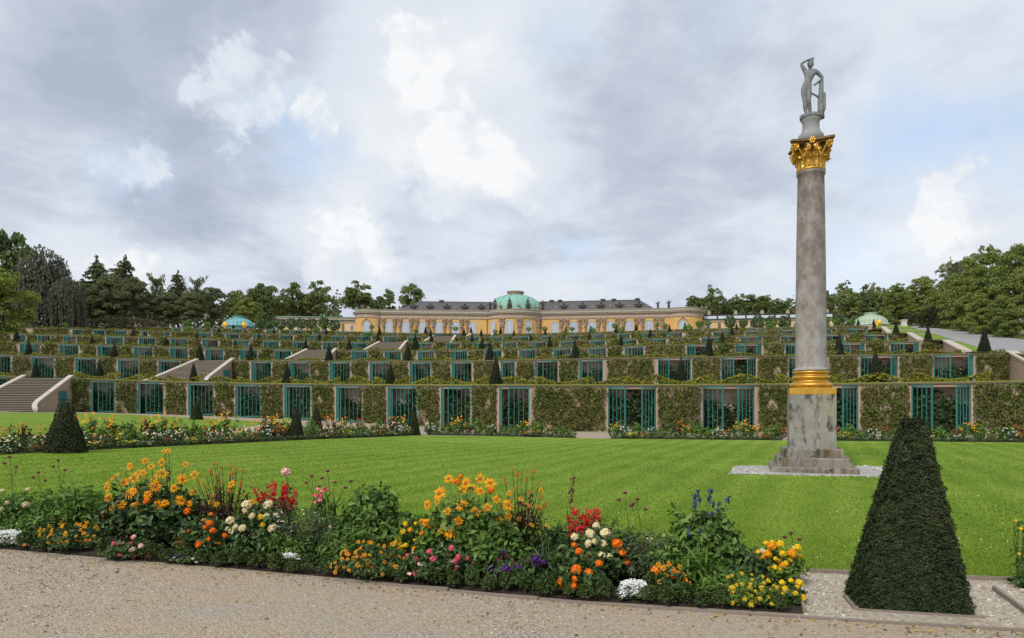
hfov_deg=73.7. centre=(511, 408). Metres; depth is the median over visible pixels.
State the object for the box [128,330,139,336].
ivy panel
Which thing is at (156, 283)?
cedar tree
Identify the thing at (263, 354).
ivy panel
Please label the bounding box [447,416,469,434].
flowering plant
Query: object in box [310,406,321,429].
yew cone
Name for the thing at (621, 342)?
yew cone
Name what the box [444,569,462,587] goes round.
box shrub
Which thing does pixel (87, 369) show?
fig shrub
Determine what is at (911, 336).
retaining wall
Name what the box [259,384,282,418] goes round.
ivy panel
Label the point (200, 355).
yew cone
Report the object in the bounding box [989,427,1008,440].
leafy plant
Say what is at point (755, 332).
terrace wall
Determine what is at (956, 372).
fig shrub
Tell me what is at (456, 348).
vine swag
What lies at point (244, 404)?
fig shrub
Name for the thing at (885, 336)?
iron gate
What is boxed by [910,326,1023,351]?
road
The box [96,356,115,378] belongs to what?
ivy panel
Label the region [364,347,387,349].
vine swag
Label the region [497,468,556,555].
sneezeweed
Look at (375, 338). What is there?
ivy panel
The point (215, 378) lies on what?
vine swag
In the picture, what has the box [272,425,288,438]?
flowering plant
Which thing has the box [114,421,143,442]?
leafy plant
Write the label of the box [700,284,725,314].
poplar tree
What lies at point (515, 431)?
leafy plant
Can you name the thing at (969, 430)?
flowering plant
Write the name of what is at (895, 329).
yew cone
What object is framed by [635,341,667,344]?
vine swag
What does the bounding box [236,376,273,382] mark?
vine swag
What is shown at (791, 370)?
fig shrub
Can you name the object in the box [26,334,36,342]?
ivy panel
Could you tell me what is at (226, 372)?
door
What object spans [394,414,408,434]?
flowering plant
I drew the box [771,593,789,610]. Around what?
box shrub
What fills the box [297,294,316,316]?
oak tree
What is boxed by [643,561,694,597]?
wallflower
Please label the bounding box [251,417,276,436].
flowering plant
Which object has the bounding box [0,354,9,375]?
fig shrub
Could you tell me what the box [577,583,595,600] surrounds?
box shrub
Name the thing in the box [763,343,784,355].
ivy panel
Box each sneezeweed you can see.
[186,462,256,526]
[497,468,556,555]
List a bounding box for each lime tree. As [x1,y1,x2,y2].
[882,283,915,333]
[904,276,938,324]
[922,284,956,322]
[936,273,966,328]
[945,257,985,330]
[962,289,992,334]
[968,245,1013,333]
[987,243,1023,334]
[987,294,1023,336]
[1012,258,1023,326]
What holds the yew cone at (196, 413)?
on the lawn at (31, 420)
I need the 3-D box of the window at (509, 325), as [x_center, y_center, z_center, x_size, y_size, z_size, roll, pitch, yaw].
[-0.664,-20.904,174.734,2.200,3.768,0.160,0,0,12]
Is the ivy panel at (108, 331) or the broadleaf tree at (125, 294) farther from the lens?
the broadleaf tree at (125, 294)
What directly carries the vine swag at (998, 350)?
on the terrace wall at (956, 358)
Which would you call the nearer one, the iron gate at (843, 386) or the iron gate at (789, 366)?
the iron gate at (843, 386)
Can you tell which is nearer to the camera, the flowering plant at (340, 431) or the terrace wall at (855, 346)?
the flowering plant at (340, 431)
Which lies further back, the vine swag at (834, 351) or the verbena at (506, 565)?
the vine swag at (834, 351)
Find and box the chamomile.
[716,572,789,607]
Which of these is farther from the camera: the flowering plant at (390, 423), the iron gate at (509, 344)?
the iron gate at (509, 344)
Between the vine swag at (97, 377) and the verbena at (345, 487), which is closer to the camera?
the verbena at (345, 487)
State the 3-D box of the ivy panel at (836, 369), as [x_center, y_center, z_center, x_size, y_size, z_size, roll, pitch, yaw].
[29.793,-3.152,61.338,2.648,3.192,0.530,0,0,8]
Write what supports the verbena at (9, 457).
on the soil at (790, 608)
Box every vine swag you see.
[0,371,11,375]
[5,352,31,354]
[24,340,45,342]
[32,352,65,355]
[45,340,72,343]
[70,353,97,356]
[72,341,97,343]
[73,371,121,378]
[96,342,122,344]
[97,354,129,357]
[122,373,166,380]
[126,343,147,345]
[131,355,159,358]
[148,344,173,345]
[161,356,193,358]
[165,374,202,381]
[174,344,197,346]
[202,375,238,381]
[224,345,248,348]
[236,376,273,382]
[252,346,275,348]
[264,357,293,360]
[271,377,307,382]
[293,357,322,360]
[304,377,340,383]
[322,357,353,360]
[339,375,375,383]
[353,357,381,360]
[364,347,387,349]
[373,375,413,383]
[382,357,413,360]
[410,376,450,383]
[413,357,446,360]
[437,347,462,349]
[446,356,479,360]
[448,375,489,383]
[481,357,511,359]
[486,376,538,383]
[487,345,513,348]
[510,354,549,358]
[512,345,542,348]
[534,376,593,383]
[542,344,572,347]
[549,354,590,358]
[572,344,600,346]
[589,353,632,357]
[591,337,615,339]
[592,376,653,383]
[603,343,634,345]
[632,353,675,356]
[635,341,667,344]
[651,373,713,383]
[667,340,701,343]
[674,352,719,356]
[700,340,733,343]
[712,373,776,383]
[719,352,765,355]
[721,333,748,335]
[734,340,768,342]
[752,332,777,334]
[764,352,794,355]
[768,339,794,342]
[775,373,842,382]
[828,350,857,354]
[831,331,859,333]
[841,372,914,382]
[842,339,873,341]
[856,349,905,354]
[860,331,886,333]
[871,338,908,341]
[906,349,955,353]
[912,371,991,381]
[954,348,1005,352]
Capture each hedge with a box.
[75,317,168,329]
[903,313,917,325]
[916,304,961,327]
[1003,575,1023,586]
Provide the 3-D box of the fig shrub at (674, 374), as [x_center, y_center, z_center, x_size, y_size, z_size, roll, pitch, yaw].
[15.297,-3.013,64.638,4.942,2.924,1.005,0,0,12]
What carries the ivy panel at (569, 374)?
attached to the terrace wall at (956, 358)
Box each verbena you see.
[3,456,17,496]
[31,471,46,493]
[51,459,66,485]
[304,475,320,510]
[320,470,336,508]
[343,480,359,497]
[479,550,559,587]
[617,491,635,530]
[629,498,647,531]
[783,532,801,564]
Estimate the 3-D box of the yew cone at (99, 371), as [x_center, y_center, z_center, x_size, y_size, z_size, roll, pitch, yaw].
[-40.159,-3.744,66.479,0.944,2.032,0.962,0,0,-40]
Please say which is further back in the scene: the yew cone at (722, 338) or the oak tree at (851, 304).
the oak tree at (851, 304)
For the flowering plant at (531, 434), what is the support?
on the soil at (499, 435)
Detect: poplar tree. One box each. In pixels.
[280,282,304,315]
[301,280,333,316]
[380,289,396,309]
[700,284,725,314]
[826,290,836,312]
[869,286,888,316]
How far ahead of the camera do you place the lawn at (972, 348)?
67.73 m
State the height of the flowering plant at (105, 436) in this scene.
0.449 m
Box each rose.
[280,468,295,514]
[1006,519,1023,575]
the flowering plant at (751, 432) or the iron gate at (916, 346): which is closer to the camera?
the flowering plant at (751, 432)
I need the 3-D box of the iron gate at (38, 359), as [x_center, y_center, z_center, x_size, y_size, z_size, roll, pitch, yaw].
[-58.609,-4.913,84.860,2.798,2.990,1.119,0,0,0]
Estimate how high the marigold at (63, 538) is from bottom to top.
0.320 m
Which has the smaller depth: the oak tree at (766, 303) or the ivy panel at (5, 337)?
the ivy panel at (5, 337)
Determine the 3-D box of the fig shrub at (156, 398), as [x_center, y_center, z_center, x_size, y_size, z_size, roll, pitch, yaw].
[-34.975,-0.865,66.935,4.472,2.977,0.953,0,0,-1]
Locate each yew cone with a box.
[12,329,20,341]
[24,340,32,354]
[31,359,40,377]
[42,399,88,453]
[95,360,104,378]
[110,342,118,357]
[189,362,198,381]
[190,401,203,419]
[195,343,204,360]
[246,344,254,359]
[282,361,291,382]
[288,407,304,439]
[303,339,308,349]
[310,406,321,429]
[324,343,332,360]
[346,339,351,349]
[385,362,394,383]
[403,343,412,360]
[408,409,420,434]
[411,334,419,349]
[479,337,484,348]
[485,341,493,359]
[489,356,502,383]
[547,336,552,347]
[570,339,579,358]
[618,334,623,345]
[675,357,686,383]
[704,335,713,355]
[719,331,725,343]
[833,334,844,354]
[867,350,884,381]
[892,321,899,333]
[923,327,932,340]
[977,328,992,352]
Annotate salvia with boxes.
[252,481,307,529]
[555,507,611,550]
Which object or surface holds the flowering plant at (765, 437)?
on the soil at (697, 438)
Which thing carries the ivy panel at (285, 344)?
attached to the terrace wall at (751, 338)
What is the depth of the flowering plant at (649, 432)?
36.34 m
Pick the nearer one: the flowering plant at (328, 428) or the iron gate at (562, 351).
the flowering plant at (328, 428)
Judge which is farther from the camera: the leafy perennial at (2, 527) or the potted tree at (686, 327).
the potted tree at (686, 327)
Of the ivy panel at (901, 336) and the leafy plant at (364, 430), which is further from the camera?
the ivy panel at (901, 336)
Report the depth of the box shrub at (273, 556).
6.32 m
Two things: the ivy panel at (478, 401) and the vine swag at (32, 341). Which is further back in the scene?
the vine swag at (32, 341)
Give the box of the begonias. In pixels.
[167,553,201,563]
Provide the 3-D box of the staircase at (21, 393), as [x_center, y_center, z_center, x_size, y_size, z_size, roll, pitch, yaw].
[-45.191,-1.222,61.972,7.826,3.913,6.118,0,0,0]
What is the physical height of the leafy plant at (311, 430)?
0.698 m
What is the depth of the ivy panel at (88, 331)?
147.31 m
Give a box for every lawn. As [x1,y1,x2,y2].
[0,412,264,439]
[0,435,1023,573]
[876,326,915,328]
[891,330,925,332]
[916,334,947,338]
[953,341,977,350]
[1002,335,1023,338]
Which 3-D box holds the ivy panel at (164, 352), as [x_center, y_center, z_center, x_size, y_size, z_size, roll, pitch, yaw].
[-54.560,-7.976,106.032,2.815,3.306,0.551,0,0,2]
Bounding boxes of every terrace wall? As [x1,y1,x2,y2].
[0,333,905,349]
[0,341,942,360]
[0,353,1008,383]
[0,375,1023,434]
[11,327,880,341]
[97,326,854,335]
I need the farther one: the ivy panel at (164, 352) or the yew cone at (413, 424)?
the ivy panel at (164, 352)
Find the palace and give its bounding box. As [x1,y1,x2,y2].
[353,291,705,333]
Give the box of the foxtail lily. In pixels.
[567,472,575,546]
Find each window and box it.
[362,320,370,331]
[385,320,392,331]
[402,320,409,332]
[418,320,425,332]
[435,321,442,332]
[452,321,459,332]
[469,321,476,333]
[490,320,495,333]
[505,319,513,332]
[524,320,531,332]
[551,321,558,332]
[569,321,577,331]
[587,320,595,331]
[606,320,614,330]
[625,320,633,330]
[644,319,652,329]
[678,319,686,328]
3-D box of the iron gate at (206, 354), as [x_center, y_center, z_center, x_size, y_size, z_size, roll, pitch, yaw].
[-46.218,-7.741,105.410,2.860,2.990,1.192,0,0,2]
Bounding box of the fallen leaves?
[1,444,1023,637]
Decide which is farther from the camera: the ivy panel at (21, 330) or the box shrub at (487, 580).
the ivy panel at (21, 330)
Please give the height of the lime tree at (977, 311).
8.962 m
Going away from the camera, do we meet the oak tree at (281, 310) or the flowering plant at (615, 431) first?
the flowering plant at (615, 431)
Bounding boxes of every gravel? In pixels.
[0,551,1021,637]
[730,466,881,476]
[805,573,1023,627]
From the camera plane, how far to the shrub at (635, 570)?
6.10 m
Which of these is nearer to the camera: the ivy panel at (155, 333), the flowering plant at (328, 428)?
the flowering plant at (328, 428)
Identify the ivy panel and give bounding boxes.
[0,332,10,340]
[0,341,16,354]
[10,356,30,375]
[17,328,26,332]
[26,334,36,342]
[32,328,68,334]
[40,343,57,355]
[50,335,62,341]
[53,357,74,377]
[70,377,89,411]
[76,336,104,344]
[79,344,95,356]
[82,328,91,334]
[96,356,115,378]
[105,330,114,335]
[114,381,136,412]
[116,346,132,357]
[123,337,137,345]
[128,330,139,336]
[138,359,156,379]
[139,327,171,330]
[148,331,162,336]
[153,346,168,358]
[155,337,169,345]
[163,382,185,414]
[170,332,195,337]
[187,337,201,346]
[188,347,203,359]
[212,332,224,338]
[212,381,234,416]
[218,339,231,347]
[223,348,239,359]
[232,361,248,381]
[239,333,251,339]
[243,328,264,333]
[249,339,262,347]
[258,349,273,359]
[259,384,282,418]
[266,334,279,339]
[271,361,286,381]
[279,340,292,348]
[294,334,305,340]
[308,341,320,349]
[309,360,328,383]
[310,383,333,420]
[320,335,331,340]
[336,350,350,360]
[338,342,347,348]
[345,336,357,341]
[350,359,367,383]
[359,385,386,423]
[367,349,383,360]
[371,336,382,341]
[388,361,408,383]
[397,336,407,341]
[401,350,415,359]
[415,386,439,425]
[430,361,449,383]
[432,342,445,349]
[434,350,449,360]
[456,336,465,341]
[460,341,472,348]
[467,350,483,359]
[470,384,496,428]
[472,361,492,383]
[480,336,490,340]
[491,342,500,347]
[502,348,517,359]
[515,360,533,383]
[517,341,530,347]
[532,386,606,430]
[536,348,552,358]
[547,340,559,347]
[558,359,578,381]
[571,347,587,356]
[576,340,588,346]
[579,334,592,339]
[605,334,616,337]
[606,338,618,344]
[606,358,653,383]
[607,345,622,357]
[630,332,642,337]
[637,338,650,344]
[644,345,685,356]
[656,332,667,337]
[657,385,701,431]
[669,337,698,343]
[684,330,710,336]
[692,357,720,383]
[713,343,735,354]
[725,335,739,342]
[734,330,744,334]
[757,354,787,382]
[757,382,789,431]
[762,335,780,342]
[763,330,778,334]
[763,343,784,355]
[827,343,834,354]
[828,356,859,382]
[832,328,847,333]
[845,333,865,341]
[859,384,910,433]
[865,341,889,354]
[867,328,880,333]
[888,334,906,341]
[899,355,933,381]
[921,341,942,353]
[973,382,1023,434]
[975,352,1009,380]
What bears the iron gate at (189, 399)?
attached to the terrace wall at (946, 387)
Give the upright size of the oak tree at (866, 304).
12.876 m
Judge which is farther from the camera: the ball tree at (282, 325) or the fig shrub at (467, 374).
the ball tree at (282, 325)
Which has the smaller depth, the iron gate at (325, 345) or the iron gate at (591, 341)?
the iron gate at (591, 341)
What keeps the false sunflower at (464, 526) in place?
on the soil at (790, 608)
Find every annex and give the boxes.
[275,316,354,330]
[703,309,832,328]
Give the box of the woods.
[0,244,1023,328]
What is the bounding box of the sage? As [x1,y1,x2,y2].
[666,489,753,580]
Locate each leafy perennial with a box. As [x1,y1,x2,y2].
[0,514,45,537]
[2,508,82,534]
[26,480,114,533]
[86,500,112,535]
[217,541,257,563]
[261,529,319,562]
[314,523,383,569]
[315,515,343,544]
[328,480,412,549]
[404,510,428,550]
[472,534,531,574]
[525,551,561,584]
[596,517,642,578]
[641,534,689,577]
[674,542,712,594]
[696,562,749,597]
[718,542,769,585]
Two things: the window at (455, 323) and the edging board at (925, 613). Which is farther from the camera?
the window at (455, 323)
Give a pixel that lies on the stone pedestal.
(903, 322)
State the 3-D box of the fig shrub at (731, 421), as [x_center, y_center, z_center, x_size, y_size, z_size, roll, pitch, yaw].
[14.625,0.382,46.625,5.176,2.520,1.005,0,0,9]
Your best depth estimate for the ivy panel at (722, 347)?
84.25 m
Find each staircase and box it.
[0,375,72,411]
[144,358,233,381]
[282,348,336,360]
[364,340,406,349]
[424,335,455,341]
[466,332,493,335]
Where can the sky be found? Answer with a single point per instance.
(454, 150)
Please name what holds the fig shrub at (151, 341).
on the terrace floor
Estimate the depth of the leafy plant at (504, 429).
39.01 m
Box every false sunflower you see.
[87,458,217,544]
[162,448,170,509]
[413,473,532,571]
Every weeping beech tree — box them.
[5,244,73,327]
[42,277,88,328]
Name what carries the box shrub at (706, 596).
on the soil at (790, 608)
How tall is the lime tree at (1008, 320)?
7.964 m
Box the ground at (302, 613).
[0,411,1023,637]
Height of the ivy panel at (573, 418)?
3.215 m
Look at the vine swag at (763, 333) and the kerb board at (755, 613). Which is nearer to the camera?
the kerb board at (755, 613)
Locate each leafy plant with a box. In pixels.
[15,436,43,450]
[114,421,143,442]
[122,430,151,445]
[178,417,203,439]
[188,431,210,442]
[303,418,318,436]
[303,425,320,435]
[342,423,358,433]
[355,425,372,436]
[369,418,385,431]
[431,423,443,433]
[441,422,455,433]
[471,418,484,433]
[481,426,494,433]
[499,426,511,434]
[509,424,521,434]
[531,422,546,435]
[553,426,568,436]
[562,428,576,436]
[629,422,643,436]
[651,428,667,437]
[663,428,677,437]
[686,421,710,437]
[700,428,716,438]
[762,424,782,438]
[839,423,858,438]
[852,428,870,439]
[886,429,896,439]
[925,427,940,438]
[932,425,955,440]
[971,423,988,440]
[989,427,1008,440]
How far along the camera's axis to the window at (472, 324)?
179.71 m
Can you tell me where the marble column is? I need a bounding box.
[768,115,859,474]
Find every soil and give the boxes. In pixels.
[0,434,407,453]
[0,528,803,612]
[428,433,575,437]
[611,437,781,439]
[837,439,1018,441]
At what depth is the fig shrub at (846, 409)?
44.68 m
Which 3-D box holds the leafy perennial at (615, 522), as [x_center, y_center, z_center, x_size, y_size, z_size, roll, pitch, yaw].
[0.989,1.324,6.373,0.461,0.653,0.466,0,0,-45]
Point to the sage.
(719, 535)
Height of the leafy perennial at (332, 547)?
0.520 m
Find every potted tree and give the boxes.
[61,322,68,327]
[182,320,189,327]
[204,322,210,327]
[269,321,276,328]
[303,332,309,340]
[312,326,320,334]
[363,331,371,340]
[505,333,511,339]
[561,330,567,339]
[683,324,692,330]
[695,320,703,328]
[705,320,711,327]
[765,320,775,326]
[832,318,839,325]
[845,318,855,325]
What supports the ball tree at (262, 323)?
on the plateau
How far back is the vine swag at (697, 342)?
85.77 m
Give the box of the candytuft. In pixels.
[279,552,302,567]
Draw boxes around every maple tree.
[0,268,43,333]
[233,297,263,323]
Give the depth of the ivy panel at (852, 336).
102.74 m
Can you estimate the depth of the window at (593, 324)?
175.64 m
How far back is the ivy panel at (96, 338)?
126.94 m
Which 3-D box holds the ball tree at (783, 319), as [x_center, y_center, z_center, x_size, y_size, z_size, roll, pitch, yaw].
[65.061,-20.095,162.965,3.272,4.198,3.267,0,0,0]
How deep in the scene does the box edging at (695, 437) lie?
35.02 m
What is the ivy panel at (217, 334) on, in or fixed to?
attached to the terrace wall at (755, 332)
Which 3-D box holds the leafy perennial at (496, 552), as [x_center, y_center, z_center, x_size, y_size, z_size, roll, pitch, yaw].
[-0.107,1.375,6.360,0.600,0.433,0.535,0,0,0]
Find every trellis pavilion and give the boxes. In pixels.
[221,316,254,328]
[855,312,889,325]
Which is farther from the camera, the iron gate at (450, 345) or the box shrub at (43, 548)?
the iron gate at (450, 345)
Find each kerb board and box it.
[332,579,448,590]
[450,589,537,599]
[540,598,657,608]
[662,607,698,611]
[703,609,797,617]
[801,615,833,619]
[837,617,960,627]
[964,625,1023,631]
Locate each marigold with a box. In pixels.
[23,521,117,550]
[322,540,412,582]
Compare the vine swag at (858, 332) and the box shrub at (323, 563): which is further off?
the vine swag at (858, 332)
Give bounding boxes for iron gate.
[20,343,39,355]
[32,356,53,368]
[38,335,50,341]
[59,344,78,356]
[63,336,75,343]
[72,329,82,334]
[75,358,96,376]
[91,380,114,411]
[97,345,111,356]
[106,336,122,344]
[115,330,126,335]
[118,359,138,379]
[134,346,152,358]
[138,382,163,412]
[139,337,155,345]
[158,360,179,373]
[170,347,187,359]
[171,338,187,346]
[188,383,213,414]
[202,339,217,346]
[205,348,222,359]
[233,340,248,348]
[235,384,260,416]
[240,349,257,358]
[251,361,255,380]
[264,341,278,348]
[275,350,290,359]
[284,385,310,418]
[289,362,309,382]
[293,341,307,348]
[323,342,337,349]
[330,362,349,383]
[336,386,361,421]
[351,342,364,348]
[351,351,366,360]
[370,362,389,383]
[384,336,396,341]
[384,351,400,360]
[388,386,416,423]
[410,362,430,383]
[418,343,431,349]
[418,350,434,359]
[441,387,470,426]
[446,343,459,349]
[451,350,467,360]
[452,362,471,383]
[485,350,501,359]
[499,387,529,429]
[501,361,514,382]
[502,342,516,348]
[519,349,535,358]
[535,360,557,383]
[554,348,570,358]
[579,359,602,383]
[589,347,605,356]
[590,340,604,346]
[608,387,655,430]
[625,346,643,357]
[658,358,690,383]
[668,332,681,337]
[687,344,705,356]
[701,337,720,343]
[702,386,753,431]
[721,357,755,383]
[735,344,761,355]
[740,336,761,341]
[785,344,794,353]
[788,357,794,382]
[842,343,864,354]
[842,385,857,432]
[848,328,866,333]
[860,355,897,381]
[865,334,886,340]
[890,342,918,353]
[911,384,970,433]
[934,354,972,381]
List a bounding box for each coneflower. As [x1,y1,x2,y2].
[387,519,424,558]
[770,578,808,603]
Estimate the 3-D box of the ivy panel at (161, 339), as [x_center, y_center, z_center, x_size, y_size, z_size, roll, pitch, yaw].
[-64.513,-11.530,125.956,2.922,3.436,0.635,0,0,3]
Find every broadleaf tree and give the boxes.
[73,282,102,321]
[85,273,130,320]
[110,276,150,323]
[134,294,164,326]
[146,292,187,325]
[171,291,208,326]
[197,287,228,327]
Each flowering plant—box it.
[0,426,17,444]
[0,435,28,449]
[0,436,18,450]
[0,446,13,453]
[8,422,31,447]
[25,434,45,445]
[27,424,49,441]
[30,444,42,451]
[77,412,109,442]
[81,432,92,443]
[86,433,107,447]
[88,442,106,448]
[96,414,124,445]
[99,434,117,447]
[109,433,126,446]
[122,440,143,446]
[132,417,154,438]
[137,429,163,443]
[148,412,177,440]
[155,431,177,443]
[158,437,175,445]
[167,418,186,439]
[170,428,191,442]
[185,437,198,444]
[196,418,219,439]
[202,429,220,442]
[211,412,240,436]
[215,428,238,438]
[232,428,252,440]
[236,425,254,437]
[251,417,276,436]
[251,431,265,440]
[257,424,272,440]
[263,413,284,437]
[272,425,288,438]
[278,418,292,436]
[316,414,338,433]
[320,423,338,437]
[331,432,341,437]
[336,416,352,435]
[336,424,348,436]
[354,418,367,432]
[367,423,382,432]
[381,426,391,435]
[383,416,396,432]
[391,421,401,433]
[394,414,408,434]
[401,426,412,434]
[423,423,435,432]
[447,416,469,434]
[461,422,472,434]
[484,424,497,434]
[493,422,502,434]
[516,419,532,433]
[520,431,546,436]
[543,426,556,436]
[606,422,624,435]
[617,426,631,437]
[623,432,636,438]
[645,427,656,436]
[670,422,684,437]
[681,425,691,437]
[709,434,728,439]
[712,426,724,437]
[720,429,732,438]
[728,419,755,438]
[743,424,762,438]
[756,432,771,439]
[776,428,786,438]
[837,433,850,439]
[863,428,881,439]
[878,426,892,439]
[948,428,964,439]
[949,434,964,440]
[956,421,979,440]
[979,431,998,440]
[997,427,1017,440]
[1008,425,1023,440]
[1011,432,1023,441]
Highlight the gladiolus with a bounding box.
[304,487,343,528]
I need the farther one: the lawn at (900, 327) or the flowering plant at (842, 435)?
the lawn at (900, 327)
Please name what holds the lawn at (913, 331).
on the hillside
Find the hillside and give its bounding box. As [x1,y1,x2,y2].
[876,325,1023,354]
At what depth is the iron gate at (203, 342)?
125.69 m
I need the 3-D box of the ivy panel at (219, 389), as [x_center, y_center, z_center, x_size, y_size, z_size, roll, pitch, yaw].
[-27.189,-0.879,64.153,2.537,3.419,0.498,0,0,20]
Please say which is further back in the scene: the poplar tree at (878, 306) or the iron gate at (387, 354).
the poplar tree at (878, 306)
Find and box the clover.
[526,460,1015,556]
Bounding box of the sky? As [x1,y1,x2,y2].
[0,0,1023,328]
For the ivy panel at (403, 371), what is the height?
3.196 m
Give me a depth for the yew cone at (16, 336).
107.20 m
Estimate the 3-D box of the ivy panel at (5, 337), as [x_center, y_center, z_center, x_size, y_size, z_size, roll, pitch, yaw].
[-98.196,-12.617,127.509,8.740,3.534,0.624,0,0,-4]
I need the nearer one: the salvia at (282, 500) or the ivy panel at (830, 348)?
the salvia at (282, 500)
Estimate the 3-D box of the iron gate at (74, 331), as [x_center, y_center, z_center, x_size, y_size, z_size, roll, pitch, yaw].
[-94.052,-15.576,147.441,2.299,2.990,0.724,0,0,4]
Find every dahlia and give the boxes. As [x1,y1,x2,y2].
[0,487,41,525]
[97,534,167,560]
[169,512,234,558]
[216,499,295,557]
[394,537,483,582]
[552,548,610,595]
[553,521,632,582]
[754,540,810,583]
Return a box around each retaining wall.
[859,325,872,330]
[881,326,891,333]
[906,332,923,345]
[942,339,971,359]
[1006,351,1023,379]
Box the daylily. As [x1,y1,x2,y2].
[522,519,571,555]
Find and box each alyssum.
[0,529,31,546]
[613,578,652,600]
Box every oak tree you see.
[0,228,34,324]
[219,290,249,317]
[246,283,280,320]
[271,295,288,318]
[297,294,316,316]
[338,280,379,309]
[374,296,383,308]
[398,283,425,307]
[686,296,705,307]
[715,296,742,314]
[734,294,762,313]
[753,295,778,313]
[771,300,793,313]
[835,289,862,319]
[855,289,879,315]
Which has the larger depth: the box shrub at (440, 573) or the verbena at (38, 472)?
the verbena at (38, 472)
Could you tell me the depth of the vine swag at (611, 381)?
47.52 m
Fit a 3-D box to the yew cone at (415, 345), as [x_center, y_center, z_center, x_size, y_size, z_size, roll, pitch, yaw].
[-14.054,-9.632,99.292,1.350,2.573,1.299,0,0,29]
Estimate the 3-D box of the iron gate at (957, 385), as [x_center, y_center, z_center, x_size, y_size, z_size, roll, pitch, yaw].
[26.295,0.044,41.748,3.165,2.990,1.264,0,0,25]
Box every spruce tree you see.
[75,254,127,325]
[105,254,148,326]
[164,270,194,327]
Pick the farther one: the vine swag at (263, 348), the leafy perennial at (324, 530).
the vine swag at (263, 348)
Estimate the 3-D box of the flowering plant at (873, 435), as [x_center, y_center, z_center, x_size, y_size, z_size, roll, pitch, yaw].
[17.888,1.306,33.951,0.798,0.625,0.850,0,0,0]
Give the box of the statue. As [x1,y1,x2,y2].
[800,57,825,121]
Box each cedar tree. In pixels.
[142,272,165,321]
[187,274,214,327]
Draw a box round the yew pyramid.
[843,416,977,614]
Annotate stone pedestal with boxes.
[900,320,907,325]
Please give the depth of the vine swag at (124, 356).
85.71 m
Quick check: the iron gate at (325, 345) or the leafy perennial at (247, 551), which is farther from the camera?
the iron gate at (325, 345)
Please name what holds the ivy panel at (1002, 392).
attached to the terrace wall at (946, 387)
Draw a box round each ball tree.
[255,318,264,328]
[265,317,274,328]
[275,318,285,328]
[285,318,296,329]
[296,318,306,329]
[306,318,316,329]
[318,316,329,328]
[328,319,340,330]
[724,315,737,327]
[739,318,747,327]
[750,315,764,327]
[765,315,777,326]
[778,315,791,326]
[832,313,843,325]
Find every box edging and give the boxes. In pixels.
[0,432,412,453]
[427,431,573,436]
[611,435,781,439]
[837,437,1023,441]
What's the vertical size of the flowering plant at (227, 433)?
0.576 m
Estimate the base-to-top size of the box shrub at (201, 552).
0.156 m
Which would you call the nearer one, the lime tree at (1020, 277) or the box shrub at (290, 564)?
the box shrub at (290, 564)
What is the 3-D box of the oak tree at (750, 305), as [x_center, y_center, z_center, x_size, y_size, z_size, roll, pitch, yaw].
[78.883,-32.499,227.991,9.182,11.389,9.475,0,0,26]
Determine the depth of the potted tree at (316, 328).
147.49 m
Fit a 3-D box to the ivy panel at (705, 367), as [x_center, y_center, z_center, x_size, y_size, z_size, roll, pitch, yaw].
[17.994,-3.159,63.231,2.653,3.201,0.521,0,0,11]
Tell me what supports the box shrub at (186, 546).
on the soil at (790, 608)
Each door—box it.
[59,391,66,407]
[224,370,229,381]
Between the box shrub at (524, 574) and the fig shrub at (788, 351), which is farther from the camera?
the fig shrub at (788, 351)
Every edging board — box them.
[793,577,805,612]
[808,568,1011,580]
[843,594,855,608]
[856,608,985,618]
[992,586,1023,613]
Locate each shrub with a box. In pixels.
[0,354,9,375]
[12,530,38,549]
[30,537,53,551]
[39,363,53,377]
[65,347,77,356]
[79,360,95,377]
[93,387,113,412]
[93,537,116,551]
[103,347,110,357]
[121,365,137,379]
[136,350,151,358]
[137,543,160,560]
[140,338,154,345]
[140,384,162,413]
[158,548,177,562]
[162,363,178,371]
[172,349,186,358]
[174,542,194,558]
[191,385,212,415]
[192,548,212,563]
[208,354,221,359]
[209,551,229,567]
[228,546,246,567]
[238,390,259,417]
[242,554,264,568]
[246,550,267,568]
[256,363,270,382]
[266,500,339,558]
[266,551,286,571]
[280,352,289,359]
[282,558,301,572]
[287,387,309,419]
[293,367,308,382]
[301,553,320,572]
[316,557,335,576]
[331,364,349,383]
[339,394,360,419]
[371,369,386,383]
[391,389,415,424]
[393,567,411,583]
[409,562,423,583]
[413,365,429,383]
[427,569,446,585]
[444,389,469,427]
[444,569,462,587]
[455,364,470,383]
[462,566,482,588]
[480,575,500,590]
[496,571,513,591]
[503,368,513,383]
[503,394,529,430]
[517,571,532,592]
[529,580,551,595]
[538,363,556,383]
[541,572,559,595]
[554,350,569,358]
[560,579,576,598]
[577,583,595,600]
[582,367,601,383]
[593,576,614,599]
[610,389,653,430]
[610,523,676,580]
[625,349,642,357]
[636,585,657,603]
[656,585,677,606]
[659,361,689,383]
[674,581,694,604]
[688,346,704,355]
[693,590,715,607]
[704,396,752,431]
[711,585,730,608]
[722,360,754,383]
[745,348,760,355]
[755,587,776,609]
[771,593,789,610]
[786,346,793,353]
[790,364,794,377]
[836,389,855,430]
[861,358,896,381]
[891,346,914,353]
[913,387,968,432]
[935,364,969,381]

